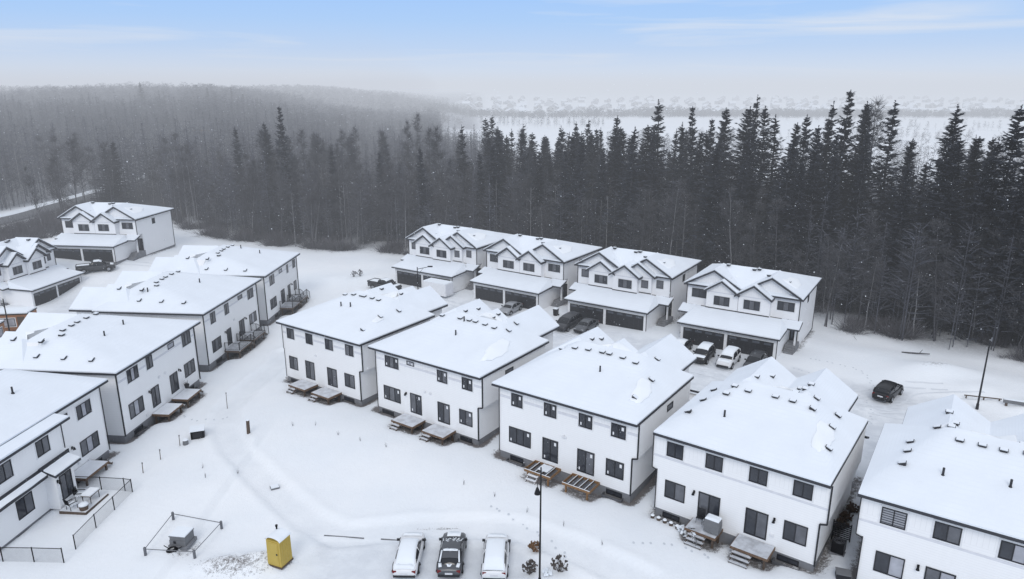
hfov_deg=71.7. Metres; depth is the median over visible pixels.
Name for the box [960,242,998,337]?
bare tree
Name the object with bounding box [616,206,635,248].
spruce tree
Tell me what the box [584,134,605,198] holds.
spruce tree
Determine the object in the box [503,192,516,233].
bare tree
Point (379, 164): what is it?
spruce tree
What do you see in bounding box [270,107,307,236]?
spruce tree
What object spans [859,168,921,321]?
spruce tree
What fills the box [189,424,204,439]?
utility box
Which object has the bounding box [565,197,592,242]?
bare tree
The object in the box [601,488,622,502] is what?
basement window
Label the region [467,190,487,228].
bare tree
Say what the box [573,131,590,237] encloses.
spruce tree
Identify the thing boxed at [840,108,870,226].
spruce tree
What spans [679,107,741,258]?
spruce tree
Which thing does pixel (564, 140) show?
spruce tree
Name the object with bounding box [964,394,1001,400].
snow fence rail
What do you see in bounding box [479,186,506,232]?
bare tree
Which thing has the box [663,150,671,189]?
spruce tree
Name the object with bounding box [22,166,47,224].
bare tree
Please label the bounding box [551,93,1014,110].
suburb trees
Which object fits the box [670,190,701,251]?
bare tree
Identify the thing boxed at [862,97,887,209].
tree
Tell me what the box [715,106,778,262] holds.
spruce tree
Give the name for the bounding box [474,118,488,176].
spruce tree
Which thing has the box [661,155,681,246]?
larch tree
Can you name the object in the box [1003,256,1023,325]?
bare tree
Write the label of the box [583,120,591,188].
spruce tree
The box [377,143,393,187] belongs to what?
larch tree
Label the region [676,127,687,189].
spruce tree
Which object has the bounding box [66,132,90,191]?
bare tree
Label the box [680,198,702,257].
bare tree
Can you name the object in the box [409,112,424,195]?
larch tree
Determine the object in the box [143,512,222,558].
guard rail square
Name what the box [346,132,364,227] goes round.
larch tree
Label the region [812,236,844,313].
bare tree
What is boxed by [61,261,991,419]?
tyre tracks
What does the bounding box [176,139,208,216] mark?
bare tree
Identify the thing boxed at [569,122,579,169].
spruce tree
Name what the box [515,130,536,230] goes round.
spruce tree
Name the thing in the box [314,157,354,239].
bare tree
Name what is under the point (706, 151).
spruce tree
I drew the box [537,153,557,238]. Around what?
spruce tree
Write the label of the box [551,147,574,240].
spruce tree
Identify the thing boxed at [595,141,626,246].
spruce tree
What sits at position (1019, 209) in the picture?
spruce tree
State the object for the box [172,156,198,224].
bare tree
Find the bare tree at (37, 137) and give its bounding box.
[32,135,51,190]
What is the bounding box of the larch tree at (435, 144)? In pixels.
[428,123,450,224]
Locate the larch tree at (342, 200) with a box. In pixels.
[333,167,353,228]
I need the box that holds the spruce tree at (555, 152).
[551,141,565,191]
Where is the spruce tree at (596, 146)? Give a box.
[586,129,602,186]
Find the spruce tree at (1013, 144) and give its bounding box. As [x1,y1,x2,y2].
[930,104,1023,341]
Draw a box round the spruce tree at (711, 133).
[698,119,716,262]
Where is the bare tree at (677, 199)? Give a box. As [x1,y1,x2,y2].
[645,178,696,254]
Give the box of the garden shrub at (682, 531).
[677,525,687,536]
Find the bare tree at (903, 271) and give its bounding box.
[891,259,914,322]
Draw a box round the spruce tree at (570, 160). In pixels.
[555,141,582,234]
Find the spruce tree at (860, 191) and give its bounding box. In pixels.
[837,128,879,301]
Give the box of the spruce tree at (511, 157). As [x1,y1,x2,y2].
[504,135,514,179]
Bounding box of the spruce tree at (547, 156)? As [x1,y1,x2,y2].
[537,139,555,194]
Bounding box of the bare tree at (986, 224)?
[949,215,997,335]
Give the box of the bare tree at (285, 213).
[274,176,296,230]
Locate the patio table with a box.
[80,487,99,503]
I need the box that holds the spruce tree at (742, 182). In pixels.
[712,158,750,264]
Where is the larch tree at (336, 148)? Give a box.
[331,142,343,171]
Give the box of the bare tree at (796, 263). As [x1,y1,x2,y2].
[782,247,806,273]
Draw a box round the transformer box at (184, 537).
[168,526,196,550]
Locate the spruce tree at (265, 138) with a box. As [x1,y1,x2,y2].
[258,123,285,230]
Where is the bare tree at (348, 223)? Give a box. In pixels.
[341,195,354,241]
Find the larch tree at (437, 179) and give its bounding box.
[428,138,447,214]
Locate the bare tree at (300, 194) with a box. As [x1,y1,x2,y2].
[292,169,310,236]
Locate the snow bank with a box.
[0,153,230,216]
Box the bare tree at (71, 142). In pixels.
[54,138,85,208]
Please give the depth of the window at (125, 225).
126.17 m
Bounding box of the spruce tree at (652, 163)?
[639,132,667,251]
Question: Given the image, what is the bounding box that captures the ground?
[0,89,1023,578]
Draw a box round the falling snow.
[2,73,1022,491]
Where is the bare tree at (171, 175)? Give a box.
[164,169,183,221]
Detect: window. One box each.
[0,318,16,326]
[0,326,3,337]
[0,457,14,485]
[12,264,23,275]
[15,491,35,520]
[31,259,42,270]
[33,434,51,459]
[46,253,50,260]
[64,221,72,227]
[74,397,92,421]
[77,224,89,231]
[80,430,99,456]
[97,224,109,231]
[121,222,133,229]
[125,363,139,384]
[128,395,144,419]
[134,424,148,436]
[144,354,153,371]
[167,340,174,350]
[180,330,191,348]
[184,358,195,377]
[209,310,215,325]
[212,335,221,352]
[216,357,226,365]
[223,302,229,315]
[237,293,242,301]
[246,286,253,300]
[249,310,256,322]
[269,273,274,286]
[270,296,276,309]
[286,327,294,340]
[289,355,298,370]
[291,258,295,268]
[304,332,313,345]
[324,337,333,351]
[340,396,354,403]
[344,343,354,357]
[344,373,354,388]
[378,408,394,417]
[383,385,400,403]
[384,354,399,370]
[406,360,414,367]
[411,242,415,249]
[419,246,429,254]
[436,249,446,258]
[436,368,447,384]
[454,250,459,257]
[456,435,472,444]
[459,409,472,426]
[461,375,473,392]
[466,250,471,257]
[489,253,497,262]
[503,259,513,269]
[505,367,512,374]
[506,455,523,466]
[509,426,530,448]
[510,391,523,409]
[523,262,534,272]
[543,401,557,419]
[548,263,560,273]
[577,411,593,430]
[581,268,588,277]
[594,273,607,284]
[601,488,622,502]
[605,458,623,480]
[610,421,627,441]
[617,278,632,289]
[640,279,648,288]
[655,279,663,289]
[659,511,680,524]
[664,479,685,502]
[665,439,684,461]
[667,401,672,411]
[691,287,706,298]
[704,451,724,473]
[713,294,730,307]
[742,298,760,311]
[747,464,769,487]
[772,554,800,570]
[776,300,795,312]
[782,520,807,546]
[791,478,815,502]
[873,550,904,578]
[878,504,909,531]
[930,519,964,547]
[995,538,1023,566]
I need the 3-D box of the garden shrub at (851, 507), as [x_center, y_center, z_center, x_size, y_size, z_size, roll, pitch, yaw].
[26.368,16.947,54.953,1.048,0.889,1.092,-7,17,-24]
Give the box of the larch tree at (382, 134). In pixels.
[374,128,390,185]
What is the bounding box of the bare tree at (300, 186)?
[295,175,315,227]
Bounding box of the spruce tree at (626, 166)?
[596,137,648,249]
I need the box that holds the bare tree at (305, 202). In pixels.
[293,176,320,238]
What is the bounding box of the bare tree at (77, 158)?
[55,138,104,202]
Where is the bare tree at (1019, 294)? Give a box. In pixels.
[1005,239,1023,304]
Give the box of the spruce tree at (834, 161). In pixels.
[806,136,845,296]
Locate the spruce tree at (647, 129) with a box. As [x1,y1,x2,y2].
[608,125,673,254]
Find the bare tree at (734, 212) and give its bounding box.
[713,185,755,264]
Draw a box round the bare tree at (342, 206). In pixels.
[329,175,353,230]
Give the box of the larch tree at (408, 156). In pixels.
[404,145,412,195]
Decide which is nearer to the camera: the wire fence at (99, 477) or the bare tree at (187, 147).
the wire fence at (99, 477)
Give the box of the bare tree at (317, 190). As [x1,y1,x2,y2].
[301,164,330,241]
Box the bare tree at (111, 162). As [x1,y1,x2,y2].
[102,148,121,195]
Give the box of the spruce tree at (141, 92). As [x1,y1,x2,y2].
[137,82,149,107]
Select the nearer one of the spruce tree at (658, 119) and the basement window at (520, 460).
the basement window at (520, 460)
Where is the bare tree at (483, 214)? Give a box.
[468,203,488,229]
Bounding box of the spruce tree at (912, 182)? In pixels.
[893,170,918,233]
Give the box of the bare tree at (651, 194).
[638,189,680,251]
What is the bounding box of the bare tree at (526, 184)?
[514,173,536,233]
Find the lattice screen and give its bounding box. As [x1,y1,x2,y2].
[831,519,852,542]
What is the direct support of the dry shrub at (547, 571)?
on the ground
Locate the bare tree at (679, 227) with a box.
[659,215,688,255]
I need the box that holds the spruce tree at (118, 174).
[95,142,135,202]
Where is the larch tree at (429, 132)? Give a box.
[422,126,436,220]
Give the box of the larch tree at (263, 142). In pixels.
[254,128,279,189]
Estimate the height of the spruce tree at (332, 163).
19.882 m
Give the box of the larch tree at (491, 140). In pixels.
[480,138,493,187]
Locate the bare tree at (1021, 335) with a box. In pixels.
[1005,301,1023,355]
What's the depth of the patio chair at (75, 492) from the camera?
57.08 m
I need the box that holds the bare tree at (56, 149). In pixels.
[40,135,71,205]
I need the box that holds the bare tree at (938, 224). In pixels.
[902,217,974,341]
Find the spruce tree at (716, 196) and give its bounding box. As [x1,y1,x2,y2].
[672,146,732,272]
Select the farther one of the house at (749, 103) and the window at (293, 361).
the house at (749, 103)
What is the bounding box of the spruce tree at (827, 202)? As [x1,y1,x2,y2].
[811,165,846,266]
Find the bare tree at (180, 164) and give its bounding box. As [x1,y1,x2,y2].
[172,146,194,207]
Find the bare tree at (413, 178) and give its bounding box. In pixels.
[399,162,420,232]
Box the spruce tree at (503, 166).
[499,161,511,230]
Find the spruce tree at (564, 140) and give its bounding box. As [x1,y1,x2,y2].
[556,129,568,181]
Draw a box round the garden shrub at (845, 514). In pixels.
[839,510,853,520]
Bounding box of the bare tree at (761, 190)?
[732,186,772,265]
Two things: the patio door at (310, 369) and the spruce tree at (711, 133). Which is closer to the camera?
the patio door at (310, 369)
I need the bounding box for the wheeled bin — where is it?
[553,307,558,315]
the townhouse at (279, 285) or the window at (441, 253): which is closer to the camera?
the townhouse at (279, 285)
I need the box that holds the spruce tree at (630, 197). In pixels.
[601,127,647,248]
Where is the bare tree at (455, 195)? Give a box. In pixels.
[447,177,467,226]
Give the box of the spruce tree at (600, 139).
[596,130,604,186]
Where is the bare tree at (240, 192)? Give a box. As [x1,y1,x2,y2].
[235,189,257,234]
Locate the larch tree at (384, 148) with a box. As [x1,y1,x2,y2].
[374,133,390,179]
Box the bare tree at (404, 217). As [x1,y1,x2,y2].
[401,200,415,247]
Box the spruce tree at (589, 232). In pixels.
[587,213,593,244]
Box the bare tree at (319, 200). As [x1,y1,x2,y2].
[298,179,327,242]
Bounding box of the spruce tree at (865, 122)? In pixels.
[836,101,885,294]
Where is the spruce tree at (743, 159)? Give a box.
[717,128,750,260]
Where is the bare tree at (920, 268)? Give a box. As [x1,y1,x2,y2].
[889,240,959,333]
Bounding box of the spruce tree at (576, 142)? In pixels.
[570,132,590,209]
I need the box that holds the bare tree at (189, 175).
[177,156,204,228]
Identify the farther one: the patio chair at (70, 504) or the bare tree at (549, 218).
the bare tree at (549, 218)
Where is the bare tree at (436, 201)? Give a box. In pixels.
[431,192,444,223]
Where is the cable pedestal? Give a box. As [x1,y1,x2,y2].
[182,438,188,445]
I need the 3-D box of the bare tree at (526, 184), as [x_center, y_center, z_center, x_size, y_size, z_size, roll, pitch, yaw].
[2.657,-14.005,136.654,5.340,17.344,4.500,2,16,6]
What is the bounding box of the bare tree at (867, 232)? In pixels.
[847,209,886,323]
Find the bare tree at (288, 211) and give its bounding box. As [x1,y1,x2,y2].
[277,188,299,237]
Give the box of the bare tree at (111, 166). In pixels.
[97,141,124,202]
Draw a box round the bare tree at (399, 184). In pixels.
[384,175,411,239]
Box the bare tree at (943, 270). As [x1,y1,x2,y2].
[917,245,966,340]
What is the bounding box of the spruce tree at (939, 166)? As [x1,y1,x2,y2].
[870,125,966,318]
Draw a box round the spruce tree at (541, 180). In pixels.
[519,151,552,236]
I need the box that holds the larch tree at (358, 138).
[351,126,362,169]
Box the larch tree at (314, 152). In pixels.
[308,136,323,214]
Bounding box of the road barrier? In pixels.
[1003,398,1023,405]
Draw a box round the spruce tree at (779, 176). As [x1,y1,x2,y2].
[747,157,789,267]
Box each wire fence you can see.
[0,547,64,562]
[72,476,132,549]
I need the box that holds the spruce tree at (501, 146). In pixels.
[491,126,514,206]
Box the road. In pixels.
[0,159,224,224]
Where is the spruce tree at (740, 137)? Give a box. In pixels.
[686,106,761,270]
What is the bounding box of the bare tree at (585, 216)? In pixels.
[569,195,598,240]
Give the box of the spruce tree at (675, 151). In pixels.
[659,129,683,241]
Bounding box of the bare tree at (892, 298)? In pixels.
[879,225,942,319]
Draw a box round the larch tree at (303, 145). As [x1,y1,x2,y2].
[293,128,313,196]
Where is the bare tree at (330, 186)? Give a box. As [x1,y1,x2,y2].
[321,183,346,240]
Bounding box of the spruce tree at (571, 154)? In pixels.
[551,132,588,236]
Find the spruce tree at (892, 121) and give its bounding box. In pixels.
[849,100,903,289]
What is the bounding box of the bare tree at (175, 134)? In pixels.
[161,132,189,185]
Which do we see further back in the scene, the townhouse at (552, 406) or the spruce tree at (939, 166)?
the spruce tree at (939, 166)
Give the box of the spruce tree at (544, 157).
[535,136,554,223]
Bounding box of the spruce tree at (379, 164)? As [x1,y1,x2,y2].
[373,152,403,236]
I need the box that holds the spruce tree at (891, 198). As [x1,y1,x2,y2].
[868,175,895,261]
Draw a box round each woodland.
[0,81,447,152]
[0,84,466,123]
[0,91,1023,350]
[0,127,692,256]
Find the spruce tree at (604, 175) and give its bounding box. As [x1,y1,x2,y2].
[582,149,614,250]
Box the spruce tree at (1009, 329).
[982,157,1023,341]
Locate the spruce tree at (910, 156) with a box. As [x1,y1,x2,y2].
[848,139,919,305]
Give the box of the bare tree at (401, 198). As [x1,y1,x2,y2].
[387,182,419,250]
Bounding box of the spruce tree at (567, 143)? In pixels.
[564,132,570,169]
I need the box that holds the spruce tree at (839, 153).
[821,143,847,235]
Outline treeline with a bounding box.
[392,95,1020,119]
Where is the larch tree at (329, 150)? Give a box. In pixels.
[325,143,347,227]
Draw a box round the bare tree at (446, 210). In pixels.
[435,189,452,224]
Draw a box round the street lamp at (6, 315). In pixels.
[1,299,9,330]
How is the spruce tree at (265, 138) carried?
on the ground
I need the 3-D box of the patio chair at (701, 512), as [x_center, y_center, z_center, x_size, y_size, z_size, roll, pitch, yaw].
[14.087,16.934,52.934,0.520,1.050,0.490,11,20,35]
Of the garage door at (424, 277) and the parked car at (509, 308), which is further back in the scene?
the garage door at (424, 277)
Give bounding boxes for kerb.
[324,535,396,540]
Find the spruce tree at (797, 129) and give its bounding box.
[769,123,805,211]
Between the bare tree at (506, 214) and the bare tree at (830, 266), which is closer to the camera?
the bare tree at (830, 266)
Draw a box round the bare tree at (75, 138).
[64,133,88,201]
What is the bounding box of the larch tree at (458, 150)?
[452,141,460,178]
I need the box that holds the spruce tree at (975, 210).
[931,155,996,333]
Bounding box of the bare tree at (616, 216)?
[606,193,625,247]
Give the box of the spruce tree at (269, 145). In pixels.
[260,134,279,222]
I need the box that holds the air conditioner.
[829,536,846,556]
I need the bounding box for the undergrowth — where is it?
[133,192,1023,363]
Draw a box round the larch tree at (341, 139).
[335,129,350,203]
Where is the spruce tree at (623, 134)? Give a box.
[589,130,627,239]
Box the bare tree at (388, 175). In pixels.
[373,172,406,248]
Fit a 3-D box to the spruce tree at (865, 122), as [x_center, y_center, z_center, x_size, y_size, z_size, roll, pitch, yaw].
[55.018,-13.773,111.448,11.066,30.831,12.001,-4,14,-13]
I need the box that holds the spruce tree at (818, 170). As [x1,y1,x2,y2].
[804,146,827,216]
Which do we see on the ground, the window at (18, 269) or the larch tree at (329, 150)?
the larch tree at (329, 150)
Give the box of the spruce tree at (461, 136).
[453,125,473,225]
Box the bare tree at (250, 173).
[242,159,264,236]
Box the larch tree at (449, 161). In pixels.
[444,158,462,225]
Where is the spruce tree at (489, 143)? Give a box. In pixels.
[477,132,495,204]
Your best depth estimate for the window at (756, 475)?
49.89 m
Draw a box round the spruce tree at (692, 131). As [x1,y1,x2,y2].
[666,107,703,267]
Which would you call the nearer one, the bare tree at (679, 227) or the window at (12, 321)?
the window at (12, 321)
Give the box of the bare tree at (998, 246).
[964,205,1022,336]
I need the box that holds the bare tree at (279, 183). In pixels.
[268,162,295,242]
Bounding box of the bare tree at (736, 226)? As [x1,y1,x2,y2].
[715,201,750,263]
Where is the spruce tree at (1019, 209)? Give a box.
[966,161,1023,340]
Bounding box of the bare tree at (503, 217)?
[498,209,512,232]
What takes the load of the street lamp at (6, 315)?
on the ground
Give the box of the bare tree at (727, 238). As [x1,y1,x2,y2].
[716,217,736,264]
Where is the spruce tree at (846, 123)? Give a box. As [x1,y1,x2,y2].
[812,91,860,272]
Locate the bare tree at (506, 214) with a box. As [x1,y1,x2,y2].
[495,194,514,232]
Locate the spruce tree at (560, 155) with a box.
[545,128,565,234]
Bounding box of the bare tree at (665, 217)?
[655,200,676,240]
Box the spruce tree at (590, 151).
[582,131,599,229]
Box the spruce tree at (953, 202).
[893,137,972,335]
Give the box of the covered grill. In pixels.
[703,513,721,535]
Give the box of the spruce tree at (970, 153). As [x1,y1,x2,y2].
[958,136,982,199]
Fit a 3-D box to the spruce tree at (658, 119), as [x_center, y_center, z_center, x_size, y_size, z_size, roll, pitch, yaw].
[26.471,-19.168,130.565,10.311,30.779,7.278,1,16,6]
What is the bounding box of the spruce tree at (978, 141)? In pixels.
[911,136,986,302]
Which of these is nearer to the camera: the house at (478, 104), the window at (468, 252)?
the window at (468, 252)
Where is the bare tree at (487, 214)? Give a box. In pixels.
[480,201,492,229]
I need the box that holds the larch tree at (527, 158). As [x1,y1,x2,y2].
[510,144,541,234]
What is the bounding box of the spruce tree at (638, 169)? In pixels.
[635,148,644,248]
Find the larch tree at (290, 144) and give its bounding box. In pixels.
[285,136,299,220]
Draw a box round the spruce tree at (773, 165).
[750,114,787,256]
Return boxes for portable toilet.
[265,524,293,569]
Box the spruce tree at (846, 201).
[839,139,876,272]
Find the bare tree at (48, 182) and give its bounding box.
[36,172,62,212]
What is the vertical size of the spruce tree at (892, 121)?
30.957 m
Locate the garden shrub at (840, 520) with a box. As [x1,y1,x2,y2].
[835,518,850,528]
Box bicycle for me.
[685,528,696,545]
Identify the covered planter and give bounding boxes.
[78,501,88,510]
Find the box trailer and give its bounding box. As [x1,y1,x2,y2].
[423,278,453,296]
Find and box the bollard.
[246,419,249,433]
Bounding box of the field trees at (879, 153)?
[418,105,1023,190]
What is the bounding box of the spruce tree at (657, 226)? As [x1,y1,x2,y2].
[647,208,671,254]
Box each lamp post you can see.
[534,467,541,578]
[975,337,992,409]
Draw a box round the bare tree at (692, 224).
[684,204,709,258]
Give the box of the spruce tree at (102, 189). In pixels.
[91,149,128,201]
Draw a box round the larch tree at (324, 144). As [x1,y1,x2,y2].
[319,137,331,205]
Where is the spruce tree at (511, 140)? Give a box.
[507,129,515,180]
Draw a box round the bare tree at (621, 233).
[607,213,628,246]
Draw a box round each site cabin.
[0,306,36,330]
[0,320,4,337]
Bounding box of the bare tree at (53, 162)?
[43,152,69,212]
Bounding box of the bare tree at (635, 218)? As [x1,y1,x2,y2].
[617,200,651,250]
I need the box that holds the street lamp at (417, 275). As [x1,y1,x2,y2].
[417,266,432,289]
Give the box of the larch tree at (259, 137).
[253,129,275,222]
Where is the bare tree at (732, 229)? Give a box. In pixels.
[710,196,747,262]
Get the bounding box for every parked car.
[75,259,115,273]
[367,277,401,289]
[392,532,425,577]
[436,531,466,576]
[480,533,510,578]
[499,301,522,315]
[556,311,581,331]
[573,318,599,332]
[678,338,692,349]
[693,341,715,363]
[715,345,740,368]
[743,349,767,365]
[872,380,903,402]
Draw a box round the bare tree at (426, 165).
[415,158,438,210]
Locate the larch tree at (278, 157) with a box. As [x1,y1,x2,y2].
[273,141,290,217]
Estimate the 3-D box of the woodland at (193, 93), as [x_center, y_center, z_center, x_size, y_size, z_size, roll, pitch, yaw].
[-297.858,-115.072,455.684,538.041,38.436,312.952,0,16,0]
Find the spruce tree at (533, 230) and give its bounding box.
[529,212,537,236]
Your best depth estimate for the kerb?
53.64 m
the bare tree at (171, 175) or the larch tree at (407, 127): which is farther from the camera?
the larch tree at (407, 127)
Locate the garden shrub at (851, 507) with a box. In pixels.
[846,501,858,512]
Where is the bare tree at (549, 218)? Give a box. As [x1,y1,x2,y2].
[544,207,559,237]
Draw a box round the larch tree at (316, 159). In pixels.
[305,132,326,206]
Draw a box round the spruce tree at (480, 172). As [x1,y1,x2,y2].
[466,153,487,229]
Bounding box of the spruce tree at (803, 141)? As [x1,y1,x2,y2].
[777,114,820,239]
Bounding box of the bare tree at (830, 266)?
[817,250,845,326]
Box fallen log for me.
[902,352,929,354]
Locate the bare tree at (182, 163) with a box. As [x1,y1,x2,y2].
[165,160,196,221]
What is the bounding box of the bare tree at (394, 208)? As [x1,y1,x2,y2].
[381,175,403,235]
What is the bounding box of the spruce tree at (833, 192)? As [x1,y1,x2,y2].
[806,171,858,304]
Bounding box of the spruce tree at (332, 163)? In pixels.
[325,147,345,238]
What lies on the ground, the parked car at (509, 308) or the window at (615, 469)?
the parked car at (509, 308)
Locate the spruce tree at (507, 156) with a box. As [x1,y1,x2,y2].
[502,136,514,233]
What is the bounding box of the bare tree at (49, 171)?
[45,162,63,212]
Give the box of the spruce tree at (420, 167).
[412,148,436,231]
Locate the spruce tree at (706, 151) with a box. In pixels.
[668,130,721,268]
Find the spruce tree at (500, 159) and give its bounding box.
[484,130,510,226]
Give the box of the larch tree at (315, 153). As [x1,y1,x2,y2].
[311,132,324,220]
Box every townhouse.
[0,237,83,306]
[0,312,202,442]
[0,369,112,549]
[50,202,174,264]
[69,270,268,370]
[149,244,309,325]
[276,283,447,405]
[368,299,559,445]
[391,223,512,292]
[470,234,601,308]
[491,327,698,502]
[564,246,701,330]
[652,356,868,572]
[677,263,821,359]
[855,394,1023,578]
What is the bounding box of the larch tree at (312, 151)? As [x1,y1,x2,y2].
[309,138,319,169]
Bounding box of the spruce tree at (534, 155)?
[529,152,543,218]
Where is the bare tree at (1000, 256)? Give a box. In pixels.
[978,212,1020,338]
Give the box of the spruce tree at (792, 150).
[743,136,805,271]
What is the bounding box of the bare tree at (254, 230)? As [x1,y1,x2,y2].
[243,187,260,234]
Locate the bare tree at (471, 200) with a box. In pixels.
[460,192,481,228]
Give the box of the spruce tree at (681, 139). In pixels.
[661,122,686,255]
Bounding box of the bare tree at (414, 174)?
[407,169,420,230]
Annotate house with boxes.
[462,101,469,105]
[475,101,482,106]
[505,108,514,115]
[519,108,527,113]
[533,104,542,109]
[544,101,551,105]
[546,105,553,111]
[564,105,572,109]
[578,104,585,109]
[599,104,608,109]
[648,101,655,105]
[688,101,696,105]
[698,96,704,100]
[714,99,722,103]
[728,101,735,105]
[732,96,739,100]
[745,101,752,105]
[770,102,779,107]
[786,101,795,105]
[856,99,865,103]
[865,96,872,100]
[882,104,891,108]
[922,98,930,101]
[925,102,934,107]
[934,102,942,107]
[946,108,957,115]
[947,104,959,108]
[948,98,957,101]
[962,104,975,107]
[979,105,990,109]
[990,105,999,111]
[992,98,1000,101]
[1004,107,1017,112]
[1005,100,1014,103]
[1016,102,1023,107]
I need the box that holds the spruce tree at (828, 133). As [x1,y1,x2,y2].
[811,101,840,224]
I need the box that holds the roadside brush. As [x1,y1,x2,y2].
[0,182,214,241]
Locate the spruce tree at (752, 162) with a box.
[731,122,768,266]
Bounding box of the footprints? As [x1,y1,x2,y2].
[183,358,874,558]
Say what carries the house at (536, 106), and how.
on the ground
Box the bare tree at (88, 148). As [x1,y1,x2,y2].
[82,145,103,200]
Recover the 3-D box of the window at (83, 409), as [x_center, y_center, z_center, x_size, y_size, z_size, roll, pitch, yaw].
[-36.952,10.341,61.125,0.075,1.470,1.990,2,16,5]
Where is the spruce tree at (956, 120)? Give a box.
[895,104,975,319]
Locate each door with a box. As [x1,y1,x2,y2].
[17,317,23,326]
[33,286,57,305]
[54,248,81,260]
[57,278,79,295]
[59,468,73,499]
[82,249,113,261]
[137,238,143,249]
[150,384,160,407]
[169,371,179,393]
[192,432,201,438]
[226,327,232,345]
[239,318,245,336]
[267,541,279,565]
[281,289,285,303]
[305,360,314,379]
[327,367,337,387]
[397,271,421,286]
[410,393,421,415]
[423,275,449,280]
[437,401,449,424]
[475,285,502,303]
[505,291,535,308]
[542,437,557,463]
[562,283,566,296]
[570,303,602,323]
[577,448,594,475]
[606,310,643,330]
[665,303,671,315]
[683,327,723,349]
[697,491,720,516]
[726,335,773,356]
[743,507,768,540]
[789,331,797,340]
[924,566,955,578]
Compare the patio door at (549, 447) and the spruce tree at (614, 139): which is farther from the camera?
the spruce tree at (614, 139)
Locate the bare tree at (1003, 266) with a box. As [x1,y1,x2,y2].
[983,228,1023,337]
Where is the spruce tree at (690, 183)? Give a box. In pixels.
[675,174,696,257]
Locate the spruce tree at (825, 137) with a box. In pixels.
[815,119,844,226]
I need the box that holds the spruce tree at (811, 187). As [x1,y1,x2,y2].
[767,125,838,281]
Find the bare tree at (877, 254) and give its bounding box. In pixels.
[863,251,888,320]
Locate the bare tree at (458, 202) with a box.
[450,201,461,225]
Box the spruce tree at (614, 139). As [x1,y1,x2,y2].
[585,115,626,247]
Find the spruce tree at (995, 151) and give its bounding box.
[957,137,1015,335]
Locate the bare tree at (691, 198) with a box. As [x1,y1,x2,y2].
[666,193,699,254]
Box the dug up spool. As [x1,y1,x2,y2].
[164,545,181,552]
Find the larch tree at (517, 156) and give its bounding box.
[508,129,527,223]
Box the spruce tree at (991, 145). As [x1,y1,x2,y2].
[952,137,1002,233]
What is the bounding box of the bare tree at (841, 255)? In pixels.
[813,235,855,325]
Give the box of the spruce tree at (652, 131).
[645,124,664,173]
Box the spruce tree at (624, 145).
[592,126,628,192]
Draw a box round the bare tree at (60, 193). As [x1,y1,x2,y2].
[49,170,73,209]
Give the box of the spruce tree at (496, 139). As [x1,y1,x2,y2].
[484,127,507,189]
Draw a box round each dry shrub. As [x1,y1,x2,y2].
[522,559,537,574]
[528,541,538,551]
[542,567,551,575]
[550,554,567,571]
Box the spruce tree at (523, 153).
[513,124,530,226]
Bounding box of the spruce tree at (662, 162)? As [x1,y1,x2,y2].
[658,161,666,248]
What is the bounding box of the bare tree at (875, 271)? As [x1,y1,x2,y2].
[843,257,893,330]
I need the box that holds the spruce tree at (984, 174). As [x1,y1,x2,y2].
[933,155,992,328]
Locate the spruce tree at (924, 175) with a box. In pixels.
[903,163,933,298]
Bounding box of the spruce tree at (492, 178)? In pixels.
[475,143,515,233]
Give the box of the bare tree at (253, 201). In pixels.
[233,160,260,235]
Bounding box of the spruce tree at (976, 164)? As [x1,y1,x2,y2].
[908,147,989,310]
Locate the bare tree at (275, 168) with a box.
[262,156,305,231]
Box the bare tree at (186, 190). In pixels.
[173,164,197,221]
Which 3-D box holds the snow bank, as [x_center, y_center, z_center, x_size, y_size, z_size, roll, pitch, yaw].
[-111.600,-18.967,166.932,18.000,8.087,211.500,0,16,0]
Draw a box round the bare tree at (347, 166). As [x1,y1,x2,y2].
[335,160,368,240]
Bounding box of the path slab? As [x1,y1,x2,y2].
[270,483,279,490]
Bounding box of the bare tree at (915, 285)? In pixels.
[900,251,929,323]
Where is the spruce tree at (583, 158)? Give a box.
[557,136,597,244]
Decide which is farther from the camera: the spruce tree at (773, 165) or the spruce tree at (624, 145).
the spruce tree at (624, 145)
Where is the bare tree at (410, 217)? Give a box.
[399,191,417,233]
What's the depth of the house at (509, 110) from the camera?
923.50 m
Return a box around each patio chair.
[62,499,77,509]
[71,486,84,500]
[696,507,705,519]
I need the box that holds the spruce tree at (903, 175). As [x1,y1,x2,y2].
[881,158,917,228]
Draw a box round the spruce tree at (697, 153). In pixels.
[669,132,706,257]
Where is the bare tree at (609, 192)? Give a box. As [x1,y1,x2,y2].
[597,176,615,245]
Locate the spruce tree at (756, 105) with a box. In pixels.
[725,97,760,258]
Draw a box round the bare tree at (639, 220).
[633,197,653,249]
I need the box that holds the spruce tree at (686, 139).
[669,130,691,192]
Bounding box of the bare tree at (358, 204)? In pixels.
[346,193,364,246]
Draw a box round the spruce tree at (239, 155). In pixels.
[229,126,250,225]
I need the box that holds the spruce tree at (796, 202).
[767,162,818,275]
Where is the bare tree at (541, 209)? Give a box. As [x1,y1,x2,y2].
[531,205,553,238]
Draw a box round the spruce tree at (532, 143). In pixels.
[513,132,539,232]
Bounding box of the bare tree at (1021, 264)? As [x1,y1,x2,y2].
[989,217,1023,351]
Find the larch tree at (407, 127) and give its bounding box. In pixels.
[397,118,415,174]
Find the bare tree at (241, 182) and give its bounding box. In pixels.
[235,181,266,232]
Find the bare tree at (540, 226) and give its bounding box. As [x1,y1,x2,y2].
[533,210,551,236]
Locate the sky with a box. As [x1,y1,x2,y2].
[0,0,1023,89]
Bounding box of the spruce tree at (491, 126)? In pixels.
[478,115,495,163]
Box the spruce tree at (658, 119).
[639,99,678,240]
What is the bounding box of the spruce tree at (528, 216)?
[519,192,532,235]
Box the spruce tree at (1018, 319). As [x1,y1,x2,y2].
[992,248,1023,325]
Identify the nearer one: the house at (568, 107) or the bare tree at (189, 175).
the bare tree at (189, 175)

